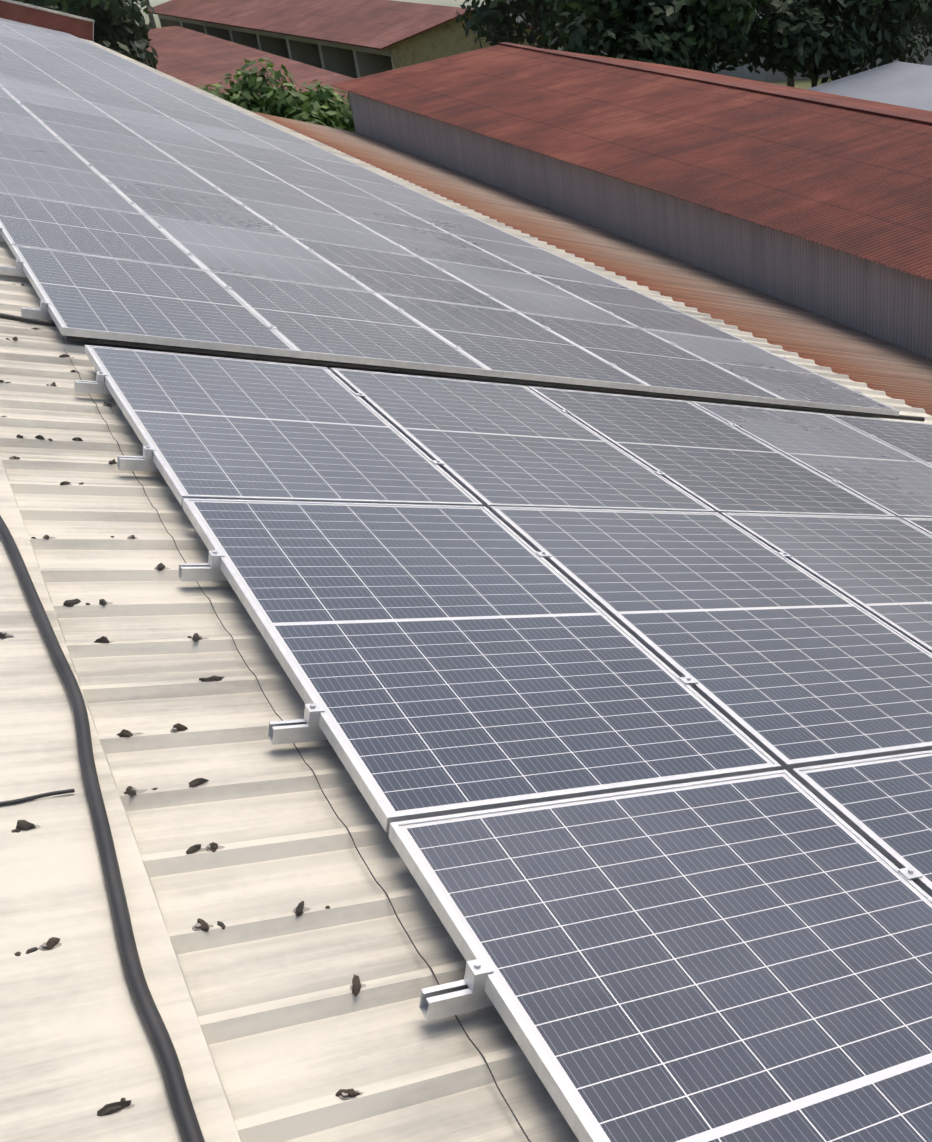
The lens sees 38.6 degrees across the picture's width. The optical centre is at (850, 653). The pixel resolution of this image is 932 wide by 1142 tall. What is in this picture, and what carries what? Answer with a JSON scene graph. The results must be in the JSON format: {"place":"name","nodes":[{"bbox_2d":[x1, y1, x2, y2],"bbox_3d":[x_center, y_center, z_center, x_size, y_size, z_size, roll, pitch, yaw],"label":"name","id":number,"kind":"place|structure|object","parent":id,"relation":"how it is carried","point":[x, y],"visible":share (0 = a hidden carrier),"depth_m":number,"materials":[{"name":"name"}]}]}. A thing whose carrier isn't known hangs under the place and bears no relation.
{"place":"outdoors","nodes":[
{"label":"outdoors","id":0,"kind":"place"},
{"bbox_2d":[0,0,94,41],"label":"gable parapet","id":1,"kind":"structure","parent":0,"point":[78,26],"depth_m":36.79,"materials":[{"name":"red metal"}]},
{"bbox_2d":[135,25,354,109],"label":"shed roof","id":2,"kind":"structure","parent":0,"point":[191,57],"depth_m":58.37,"materials":[{"name":"red metal"}]},
{"bbox_2d":[127,0,840,88],"bbox_3d":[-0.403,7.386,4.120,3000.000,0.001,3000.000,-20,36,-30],"label":"ground","id":3,"kind":"structure","parent":0,"point":[803,83],"depth_m":132.43,"materials":[{"name":"green plant"}]},
{"bbox_2d":[13,0,158,69],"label":"tree","id":4,"kind":"object","parent":3,"relation":"on","point":[117,28],"visible":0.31,"depth_m":45.14,"materials":[{"name":"green plant"}]},
{"bbox_2d":[145,0,156,28],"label":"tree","id":5,"kind":"object","parent":3,"relation":"on","point":[151,16],"visible":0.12,"depth_m":85.13,"materials":[{"name":"brown plant"}]},
{"bbox_2d":[196,58,354,131],"bbox_3d":[-16.044,-13.623,34.236,5.689,5.289,5.634,-20,36,-30],"label":"bush","id":6,"kind":"object","parent":3,"relation":"on","point":[319,106],"visible":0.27,"depth_m":33.40,"materials":[{"name":"green plant"}]},
{"bbox_2d":[143,0,540,78],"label":"building","id":7,"kind":"structure","parent":3,"relation":"on","point":[355,39],"depth_m":63.35,"materials":[{"name":"red painted corrugated metal"},{"name":"pale plaster"}]},
{"bbox_2d":[455,0,600,50],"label":"tree","id":8,"kind":"object","parent":3,"relation":"on","point":[497,18],"visible":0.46,"depth_m":49.19,"materials":[{"name":"green plant"}]},
{"bbox_2d":[538,0,770,72],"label":"tree","id":9,"kind":"object","parent":3,"relation":"on","point":[555,13],"depth_m":47.44,"materials":[{"name":"green plant"}]},
{"bbox_2d":[543,0,774,73],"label":"tree","id":10,"kind":"object","parent":3,"relation":"on","point":[657,31],"visible":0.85,"depth_m":40.84,"materials":[{"name":"green plant"}]},
{"bbox_2d":[507,0,931,81],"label":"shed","id":11,"kind":"structure","parent":3,"relation":"on","point":[744,72],"depth_m":77.52,"materials":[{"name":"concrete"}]},
{"bbox_2d":[787,75,794,86],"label":"tree","id":12,"kind":"object","parent":3,"relation":"on","point":[790,82],"depth_m":62.72,"materials":[{"name":"brown plant"}]},
{"bbox_2d":[727,0,930,87],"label":"tree","id":13,"kind":"object","parent":3,"relation":"on","point":[811,38],"visible":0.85,"depth_m":46.24,"materials":[{"name":"green plant"}]},
{"bbox_2d":[758,0,931,73],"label":"tree","id":14,"kind":"object","parent":3,"relation":"on","point":[916,25],"depth_m":53.07,"materials":[{"name":"green plant"}]},
{"bbox_2d":[806,61,931,110],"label":"shed roof","id":15,"kind":"structure","parent":3,"relation":"on","point":[904,84],"depth_m":43.53,"materials":[{"name":"metal"}]},
{"bbox_2d":[911,0,931,56],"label":"tree","id":16,"kind":"object","parent":3,"relation":"on","point":[928,20],"visible":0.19,"depth_m":56.22,"materials":[{"name":"green plant"}]},
{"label":"building walls","id":17,"kind":"object","parent":3,"relation":"on","visible":0},
{"bbox_2d":[0,37,931,1141],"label":"roof sheet","id":18,"kind":"object","parent":17,"relation":"on","point":[297,1033],"visible":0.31,"depth_m":2.58,"materials":[{"name":"beige paint"}]},
{"bbox_2d":[0,235,52,319],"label":"mounting rails","id":19,"kind":"object","parent":18,"relation":"attached to","point":[35,313],"depth_m":5.85,"materials":[{"name":"silver metal"}]},
{"bbox_2d":[0,18,894,409],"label":"solar panels","id":20,"kind":"object","parent":19,"relation":"attached to","point":[100,294],"visible":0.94,"depth_m":9.18,"materials":[{"name":"blue glass"}]},
{"bbox_2d":[0,18,899,415],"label":"solar panel frames","id":21,"kind":"structure","parent":19,"relation":"on","point":[98,334],"depth_m":7.99,"materials":[{"name":"silver metal"}]},
{"bbox_2d":[0,456,241,1141],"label":"roof ridge cap","id":22,"kind":"object","parent":18,"relation":"on","point":[77,1052],"visible":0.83,"depth_m":2.09,"materials":[{"name":"beige metal"}]},
{"bbox_2d":[0,283,365,1115],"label":"dead leaves","id":23,"kind":"object","parent":18,"relation":"on","point":[356,985],"visible":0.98,"depth_m":2.41,"materials":[{"name":"brown plant"}]},
{"bbox_2d":[74,380,493,1021],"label":"mounting rails","id":24,"kind":"object","parent":18,"relation":"attached to","point":[446,1000],"visible":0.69,"depth_m":2.84,"materials":[{"name":"silver metal"}]},
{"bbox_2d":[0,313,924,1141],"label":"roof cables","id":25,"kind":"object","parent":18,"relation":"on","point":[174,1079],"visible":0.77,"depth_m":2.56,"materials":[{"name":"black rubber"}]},
{"bbox_2d":[85,345,931,1141],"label":"solar panel frames","id":26,"kind":"object","parent":18,"relation":"on","point":[479,973],"visible":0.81,"depth_m":3.22,"materials":[{"name":"silver metal"}]},
{"bbox_2d":[90,347,931,1141],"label":"solar panels","id":27,"kind":"object","parent":26,"relation":"in","point":[740,961],"visible":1,"depth_m":3.34,"materials":[{"name":"blue glass"}]},
{"bbox_2d":[251,111,931,415],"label":"lean to roof","id":28,"kind":"object","parent":17,"relation":"attached to","point":[892,371],"visible":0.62,"depth_m":17.87,"materials":[{"name":"brown metal"}]},
{"bbox_2d":[349,92,931,358],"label":"shed wall","id":29,"kind":"structure","parent":0,"point":[885,303],"depth_m":19.95,"materials":[{"name":"grey metal"}]},
{"bbox_2d":[331,44,931,279],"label":"shed roof","id":30,"kind":"structure","parent":29,"relation":"on","point":[855,183],"depth_m":22.03,"materials":[{"name":"red metal"}]},
{"bbox_2d":[348,42,931,131],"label":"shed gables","id":31,"kind":"object","parent":30,"relation":"attached to","point":[818,100],"visible":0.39,"depth_m":25.40,"materials":[{"name":"red metal"}]},
{"bbox_2d":[542,48,931,118],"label":"ridge cap","id":32,"kind":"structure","parent":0,"point":[854,101],"depth_m":29.24,"materials":[{"name":"red metal"}]}
]}

